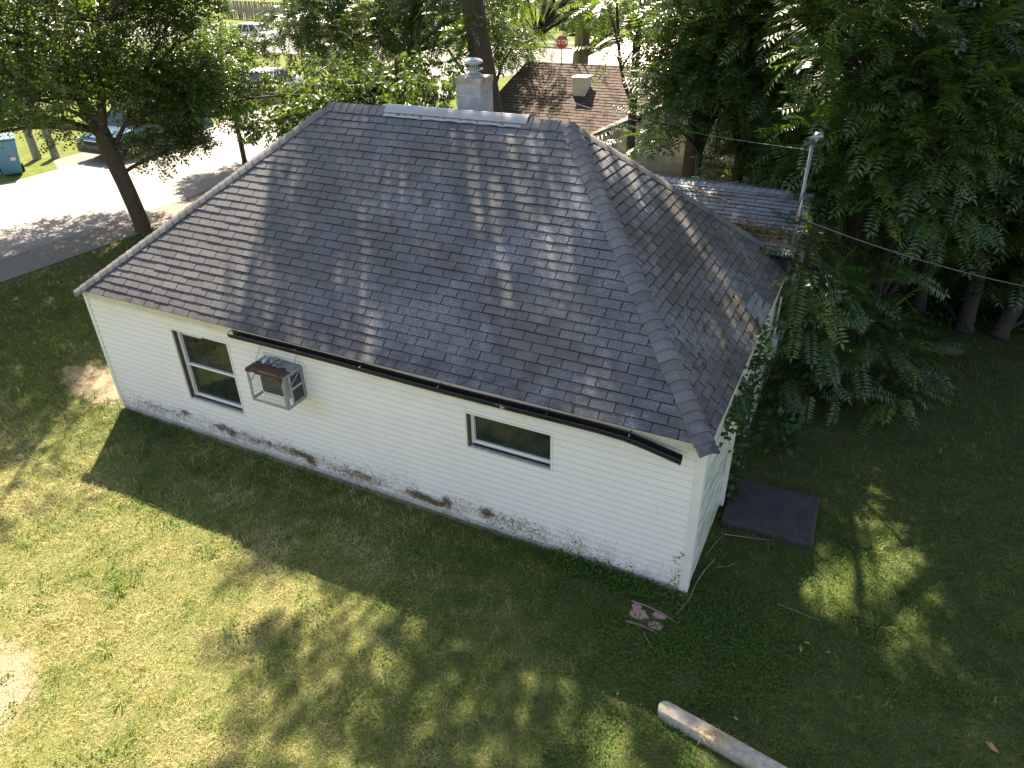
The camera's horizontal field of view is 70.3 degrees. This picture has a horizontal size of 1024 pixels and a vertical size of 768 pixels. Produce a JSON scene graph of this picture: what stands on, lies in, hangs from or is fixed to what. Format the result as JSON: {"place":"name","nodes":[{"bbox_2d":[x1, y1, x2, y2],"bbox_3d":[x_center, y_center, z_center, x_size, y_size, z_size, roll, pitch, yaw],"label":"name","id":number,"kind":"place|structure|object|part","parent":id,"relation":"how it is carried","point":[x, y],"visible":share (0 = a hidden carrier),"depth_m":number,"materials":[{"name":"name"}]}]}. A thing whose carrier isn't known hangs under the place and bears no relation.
{"place":"outdoors","nodes":[
{"label":"outdoors","id":0,"kind":"place"},
{"bbox_2d":[53,152,102,168],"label":"driveway","id":1,"kind":"structure","parent":0,"point":[71,160],"depth_m":27.23,"materials":[{"name":"grey concrete"}]},
{"bbox_2d":[0,60,520,260],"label":"road","id":2,"kind":"structure","parent":0,"point":[40,210],"depth_m":23.55,"materials":[{"name":"grey asphalt"}]},
{"bbox_2d":[76,101,213,157],"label":"teal suv","id":3,"kind":"object","parent":2,"relation":"on","point":[91,144],"visible":0.1,"depth_m":26.94,"materials":[{"name":"paint"}]},
{"bbox_3d":[-13.960,-10.729,28.386,1.725,0.670,3.581,14,34,23],"label":"window","id":4,"kind":"part","parent":3,"relation":"part of","materials":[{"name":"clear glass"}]},
{"bbox_2d":[4,16,573,43],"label":"sidewalk","id":5,"kind":"structure","parent":0,"point":[569,42],"depth_m":65.33,"materials":[{"name":"grey concrete"}]},
{"bbox_2d":[21,21,573,66],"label":"cross street","id":6,"kind":"structure","parent":0,"point":[568,58],"depth_m":50.51,"materials":[{"name":"grey asphalt"}]},
{"bbox_2d":[237,22,280,43],"label":"white car","id":7,"kind":"object","parent":6,"relation":"on","point":[247,25],"visible":0.28,"depth_m":58.06,"materials":[{"name":"paint"}]},
{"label":"window","id":8,"kind":"part","parent":7,"relation":"part of","materials":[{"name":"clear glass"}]},
{"bbox_2d":[0,0,1023,767],"bbox_3d":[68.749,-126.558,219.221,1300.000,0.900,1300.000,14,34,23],"label":"ground","id":9,"kind":"structure","parent":0,"point":[22,680],"depth_m":9.76,"materials":[{"name":"green plant"}]},
{"bbox_2d":[0,133,24,174],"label":"recycling bin","id":10,"kind":"object","parent":9,"relation":"on","point":[10,163],"visible":0.98,"depth_m":25.09,"materials":[{"name":"blue plastic"}]},
{"bbox_2d":[0,18,56,83],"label":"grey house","id":11,"kind":"structure","parent":9,"relation":"on","point":[20,29],"depth_m":39.06,"materials":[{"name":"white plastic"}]},
{"bbox_2d":[23,130,41,159],"bbox_3d":[-17.912,-8.958,27.155,0.346,1.313,0.300,14,34,23],"label":"trunk","id":12,"kind":"object","parent":9,"relation":"on","point":[33,147],"visible":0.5,"depth_m":27.11,"materials":[{"name":"grey wood"}]},
{"bbox_2d":[41,129,59,158],"bbox_3d":[-17.313,-9.067,27.263,0.406,1.375,0.300,14,34,23],"label":"wooden post","id":13,"kind":"object","parent":9,"relation":"on","point":[54,155],"visible":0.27,"depth_m":27.31,"materials":[{"name":"grey wood"}]},
{"bbox_2d":[88,635,118,658],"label":"grass tuft","id":14,"kind":"object","parent":9,"relation":"on","point":[104,649],"visible":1,"depth_m":9.20,"materials":[{"name":"yellow plant"}]},
{"bbox_2d":[103,575,132,599],"bbox_3d":[-5.463,2.823,10.017,0.454,0.109,0.461,-9,32,-12],"label":"grass tuft","id":15,"kind":"object","parent":9,"relation":"on","point":[118,588],"visible":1,"depth_m":10.04,"materials":[{"name":"green plant"}]},
{"bbox_2d":[102,684,137,713],"bbox_3d":[-4.625,3.702,8.552,0.393,0.098,0.465,7,32,14],"label":"grass tuft","id":16,"kind":"object","parent":9,"relation":"on","point":[114,699],"visible":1,"depth_m":8.57,"materials":[{"name":"yellow plant"}]},
{"bbox_2d":[0,0,262,233],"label":"leaning street tree","id":17,"kind":"object","parent":9,"relation":"on","point":[183,83],"visible":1,"depth_m":18.75,"materials":[{"name":"green plant"}]},
{"bbox_2d":[0,92,455,281],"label":"gravel verge","id":18,"kind":"structure","parent":9,"relation":"on","point":[49,254],"depth_m":19.42,"materials":[{"name":"grey gravel"}]},
{"bbox_2d":[167,21,295,163],"bbox_3d":[-9.648,-10.057,25.211,3.927,4.726,4.402,14,34,23],"label":"young street tree","id":19,"kind":"object","parent":9,"relation":"on","point":[251,46],"visible":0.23,"depth_m":24.56,"materials":[{"name":"green plant"}]},
{"bbox_2d":[235,67,301,104],"label":"parked silver car","id":20,"kind":"object","parent":9,"relation":"on","point":[255,75],"visible":0.07,"depth_m":36.26,"materials":[{"name":"white paint"}]},
{"bbox_3d":[-12.461,-15.499,36.559,1.680,0.510,2.472,11,33,19],"label":"window","id":21,"kind":"part","parent":20,"relation":"part of","materials":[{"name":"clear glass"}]},
{"bbox_2d":[22,20,573,48],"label":"kerb","id":22,"kind":"structure","parent":9,"relation":"on","point":[454,42],"depth_m":52.58,"materials":[{"name":"grey concrete"}]},
{"bbox_2d":[219,0,378,21],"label":"board fence","id":23,"kind":"object","parent":9,"relation":"on","point":[248,10],"visible":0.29,"depth_m":77.88,"materials":[{"name":"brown wood"}]},
{"bbox_2d":[200,45,466,147],"bbox_3d":[-4.408,-6.893,21.103,8.677,5.160,7.050,14,34,23],"label":"layered broadleaf tree","id":24,"kind":"object","parent":9,"relation":"on","point":[402,83],"visible":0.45,"depth_m":20.13,"materials":[{"name":"green plant"}]},
{"bbox_2d":[250,0,554,105],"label":"tall ash tree","id":25,"kind":"object","parent":9,"relation":"on","point":[364,26],"visible":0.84,"depth_m":24.40,"materials":[{"name":"green plant"}]},
{"bbox_2d":[74,57,823,592],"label":"white house","id":26,"kind":"structure","parent":9,"relation":"on","point":[416,285],"depth_m":10.65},
{"bbox_2d":[169,327,245,415],"bbox_3d":[-5.102,-0.238,12.340,1.310,1.410,0.164,14,34,23],"label":"window","id":27,"kind":"structure","parent":26,"relation":"in","point":[208,371],"depth_m":12.43,"materials":[{"name":"white plastic"}]},
{"bbox_2d":[245,345,310,410],"bbox_3d":[-3.635,-0.130,11.164,0.840,0.911,0.442,14,34,23],"label":"air conditioner cage","id":28,"kind":"object","parent":26,"relation":"attached to","point":[284,380],"visible":0.94,"depth_m":11.13,"materials":[{"name":"metal"}]},
{"bbox_2d":[262,356,268,363],"bbox_3d":[-3.794,-0.364,11.181,0.068,0.066,0.175,2,32,6],"label":"plastic bottle","id":29,"kind":"object","parent":28,"relation":"on","point":[265,359],"visible":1,"depth_m":11.16,"materials":[{"name":"clear plastic"}]},
{"bbox_2d":[139,400,560,541],"bbox_3d":[-3.150,1.295,12.024,9.043,0.425,0.025,14,34,23],"label":"dirt stain","id":30,"kind":"object","parent":26,"relation":"attached to","point":[424,497],"depth_m":11.70,"materials":[{"name":"brown soil"}]},
{"bbox_2d":[463,410,552,471],"bbox_3d":[-0.026,0.744,9.982,1.340,0.630,0.164,14,34,23],"label":"window","id":31,"kind":"structure","parent":26,"relation":"in","point":[524,445],"depth_m":10.04,"materials":[{"name":"white plastic"}]},
{"bbox_2d":[669,553,683,583],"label":"dried creeper","id":32,"kind":"object","parent":26,"relation":"attached to","point":[678,571],"visible":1,"depth_m":9.67,"materials":[{"name":"grey plant"}]},
{"bbox_2d":[559,97,808,149],"bbox_3d":[2.765,-7.133,18.680,0.012,1.411,15.926,-9,32,-12],"label":"telephone wire","id":33,"kind":"object","parent":26,"relation":"attached to","point":[699,133],"visible":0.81,"depth_m":14.49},
{"bbox_2d":[630,197,781,383],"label":"needle litter","id":34,"kind":"object","parent":26,"relation":"on","point":[724,300],"visible":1,"depth_m":10.66,"materials":[{"name":"brown plant"}]},
{"bbox_2d":[687,181,744,208],"bbox_3d":[3.957,-3.681,14.059,0.900,0.347,1.111,-2,31,-1],"label":"fallen branch","id":35,"kind":"object","parent":26,"relation":"on","point":[689,184],"visible":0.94,"depth_m":14.06,"materials":[{"name":"wood"}]},
{"bbox_2d":[717,316,777,502],"bbox_3d":[3.272,0.841,10.596,0.423,2.800,3.187,14,34,23],"label":"creeper vine","id":36,"kind":"object","parent":26,"relation":"attached to","point":[741,407],"visible":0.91,"depth_m":10.64,"materials":[{"name":"green plant"}]},
{"bbox_2d":[719,207,824,249],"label":"leaf litter","id":37,"kind":"object","parent":26,"relation":"on","point":[774,235],"visible":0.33,"depth_m":12.97,"materials":[{"name":"brown plant"}]},
{"bbox_2d":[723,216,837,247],"bbox_3d":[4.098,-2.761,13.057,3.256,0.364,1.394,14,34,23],"label":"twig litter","id":38,"kind":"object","parent":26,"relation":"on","point":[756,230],"visible":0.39,"depth_m":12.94,"materials":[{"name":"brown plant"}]},
{"bbox_2d":[793,141,820,224],"bbox_3d":[4.856,-3.292,11.952,0.258,1.389,0.082,-9,32,-12],"label":"drip loop cable","id":39,"kind":"object","parent":26,"relation":"hanging from","point":[807,184],"visible":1,"depth_m":11.95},
{"bbox_2d":[807,221,1023,286],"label":"service cable","id":40,"kind":"object","parent":26,"relation":"attached to","point":[912,257],"visible":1,"depth_m":12.96,"materials":[{"name":"black rubber"}]},
{"bbox_2d":[437,0,502,112],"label":"hackberry tree","id":41,"kind":"object","parent":9,"relation":"on","point":[474,23],"visible":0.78,"depth_m":19.01,"materials":[{"name":"brown plant"}]},
{"bbox_2d":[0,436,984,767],"bbox_3d":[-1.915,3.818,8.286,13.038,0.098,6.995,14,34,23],"label":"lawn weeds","id":42,"kind":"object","parent":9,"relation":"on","point":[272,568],"visible":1,"depth_m":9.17,"materials":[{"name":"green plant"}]},
{"bbox_2d":[434,0,630,108],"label":"honey locust tree","id":43,"kind":"object","parent":9,"relation":"on","point":[550,17],"visible":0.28,"depth_m":28.15,"materials":[{"name":"green plant"}]},
{"bbox_2d":[555,35,568,62],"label":"stop sign","id":44,"kind":"object","parent":9,"relation":"on","point":[562,45],"visible":0.82,"depth_m":43.55,"materials":[{"name":"metal"}]},
{"bbox_2d":[470,527,676,601],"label":"weeds","id":45,"kind":"object","parent":9,"relation":"on","point":[620,576],"visible":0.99,"depth_m":10.10,"materials":[{"name":"green plant"}]},
{"bbox_2d":[544,0,655,23],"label":"tan house","id":46,"kind":"structure","parent":9,"relation":"on","point":[575,10],"depth_m":66.77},
{"bbox_2d":[547,0,679,63],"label":"sunlit elm tree","id":47,"kind":"object","parent":9,"relation":"on","point":[580,55],"visible":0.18,"depth_m":31.29,"materials":[{"name":"green plant"}]},
{"bbox_2d":[557,0,684,159],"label":"slim tree of heaven","id":48,"kind":"object","parent":9,"relation":"on","point":[637,29],"visible":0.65,"depth_m":17.44,"materials":[{"name":"green plant"}]},
{"bbox_2d":[499,61,752,183],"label":"brown roofed house","id":49,"kind":"structure","parent":9,"relation":"on","point":[535,90],"depth_m":22.82,"materials":[{"name":"brown"}]},
{"bbox_2d":[583,127,602,138],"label":"straw litter","id":50,"kind":"object","parent":49,"relation":"on","point":[591,129],"visible":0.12,"depth_m":21.39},
{"bbox_2d":[588,38,673,66],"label":"metal roofed house","id":51,"kind":"structure","parent":9,"relation":"on","point":[611,61],"depth_m":33.92,"materials":[{"name":"grey"}]},
{"bbox_2d":[626,620,658,634],"bbox_3d":[1.675,3.116,9.333,0.442,0.035,0.043,15,35,24],"label":"fallen stick","id":52,"kind":"object","parent":9,"relation":"on","point":[627,621],"visible":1,"depth_m":9.36,"materials":[{"name":"wood"}]},
{"bbox_2d":[630,603,666,630],"bbox_3d":[1.756,3.038,9.482,0.480,0.022,0.320,14,34,23],"label":"broken paver","id":53,"kind":"object","parent":9,"relation":"on","point":[637,608],"visible":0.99,"depth_m":9.48,"materials":[{"name":"stone"}]},
{"bbox_2d":[631,600,676,622],"bbox_3d":[1.868,2.972,9.536,0.650,0.025,0.053,19,37,30],"label":"fallen stick","id":54,"kind":"object","parent":53,"relation":"on","point":[651,608],"visible":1,"depth_m":9.57,"materials":[{"name":"wood"}]},
{"bbox_2d":[655,582,693,608],"bbox_3d":[2.184,2.785,9.753,0.602,0.157,0.509,14,34,23],"label":"grass tuft","id":55,"kind":"object","parent":9,"relation":"on","point":[684,595],"visible":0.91,"depth_m":9.76,"materials":[{"name":"green plant"}]},
{"bbox_2d":[682,108,695,177],"bbox_3d":[2.619,-10.679,16.945,5.341,15.672,14.004,14,34,23],"label":"tall hackberry tree","id":56,"kind":"object","parent":9,"relation":"on","point":[688,168],"visible":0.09,"depth_m":19.37,"materials":[{"name":"brown plant"}]},
{"bbox_2d":[677,559,714,613],"bbox_3d":[2.508,2.735,9.892,0.061,0.048,1.173,19,37,30],"label":"fallen stick","id":57,"kind":"object","parent":9,"relation":"on","point":[689,598],"visible":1,"depth_m":9.85,"materials":[{"name":"brown wood"}]},
{"bbox_2d":[657,701,786,767],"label":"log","id":58,"kind":"object","parent":9,"relation":"on","point":[746,756],"visible":0.99,"depth_m":7.92,"materials":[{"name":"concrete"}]},
{"bbox_2d":[685,714,745,752],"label":"straw scraps","id":59,"kind":"object","parent":58,"relation":"on","point":[709,733],"visible":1,"depth_m":7.93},
{"bbox_2d":[441,317,1023,767],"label":"clover","id":60,"kind":"object","parent":9,"relation":"on","point":[679,615],"visible":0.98,"depth_m":9.39,"materials":[{"name":"green plant"}]},
{"bbox_2d":[596,0,875,194],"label":"tree of heaven","id":61,"kind":"object","parent":9,"relation":"on","point":[712,55],"visible":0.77,"depth_m":15.47,"materials":[{"name":"green plant"}]},
{"bbox_2d":[723,534,769,540],"bbox_3d":[3.436,2.248,10.674,0.670,0.026,0.028,6,32,12],"label":"fallen stick","id":62,"kind":"object","parent":9,"relation":"on","point":[743,536],"visible":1,"depth_m":10.68,"materials":[{"name":"brown wood"}]},
{"bbox_2d":[720,479,818,549],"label":"stoop slab","id":63,"kind":"structure","parent":9,"relation":"on","point":[768,511],"depth_m":10.98,"materials":[{"name":"concrete"}]},
{"bbox_2d":[752,402,815,456],"bbox_3d":[4.532,0.654,12.314,1.237,0.788,1.515,14,34,23],"label":"broadleaf plant","id":64,"kind":"object","parent":9,"relation":"on","point":[775,431],"visible":0.97,"depth_m":12.25,"materials":[{"name":"green plant"}]},
{"bbox_2d":[778,604,818,620],"bbox_3d":[3.736,2.975,9.488,0.534,0.024,0.018,18,36,28],"label":"fallen stick","id":65,"kind":"object","parent":9,"relation":"on","point":[798,611],"visible":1,"depth_m":9.48,"materials":[{"name":"brown wood"}]},
{"bbox_2d":[830,599,866,627],"bbox_3d":[4.370,2.948,9.426,0.448,0.134,0.477,-20,36,-28],"label":"grass tuft","id":66,"kind":"object","parent":9,"relation":"on","point":[849,611],"visible":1,"depth_m":9.45,"materials":[{"name":"green plant"}]},
{"bbox_2d":[756,204,974,439],"bbox_3d":[6.151,-1.093,13.237,4.415,4.314,3.722,-19,36,-27],"label":"tree of heaven sapling","id":67,"kind":"object","parent":9,"relation":"on","point":[819,359],"visible":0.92,"depth_m":12.91,"materials":[{"name":"green plant"}]},
{"bbox_2d":[860,539,888,559],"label":"grass tuft","id":68,"kind":"object","parent":9,"relation":"on","point":[874,549],"visible":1,"depth_m":10.40,"materials":[{"name":"green plant"}]},
{"bbox_2d":[858,612,897,644],"bbox_3d":[4.630,3.082,9.214,0.473,0.116,0.505,-14,34,-20],"label":"grass tuft","id":69,"kind":"object","parent":9,"relation":"on","point":[877,625],"visible":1,"depth_m":9.22,"materials":[{"name":"green plant"}]},
{"bbox_2d":[741,0,1023,325],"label":"tree of heaven","id":70,"kind":"object","parent":9,"relation":"on","point":[901,113],"visible":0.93,"depth_m":12.23,"materials":[{"name":"green plant"}]},
{"bbox_2d":[761,84,1020,301],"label":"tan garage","id":71,"kind":"structure","parent":9,"relation":"on","point":[806,260],"depth_m":18.20,"materials":[{"name":"beige"}]},
{"bbox_2d":[800,279,1023,337],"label":"undergrowth","id":72,"kind":"object","parent":9,"relation":"on","point":[955,304],"visible":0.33,"depth_m":16.41,"materials":[{"name":"green plant"}]},
{"bbox_2d":[848,0,1023,340],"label":"tree of heaven","id":73,"kind":"object","parent":9,"relation":"on","point":[971,287],"visible":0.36,"depth_m":15.19,"materials":[{"name":"green plant"}]},
{"bbox_2d":[867,1,1018,322],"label":"tree of heaven","id":74,"kind":"object","parent":9,"relation":"on","point":[919,301],"depth_m":16.21,"materials":[{"name":"grey plant"}]},
{"bbox_2d":[985,741,998,752],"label":"fallen leaf","id":75,"kind":"object","parent":9,"relation":"on","point":[991,746],"visible":1,"depth_m":7.85,"materials":[{"name":"brown plant"}]},
{"bbox_2d":[560,11,619,34],"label":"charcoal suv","id":76,"kind":"object","parent":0,"point":[569,31],"visible":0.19,"depth_m":59.18,"materials":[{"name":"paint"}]}
]}

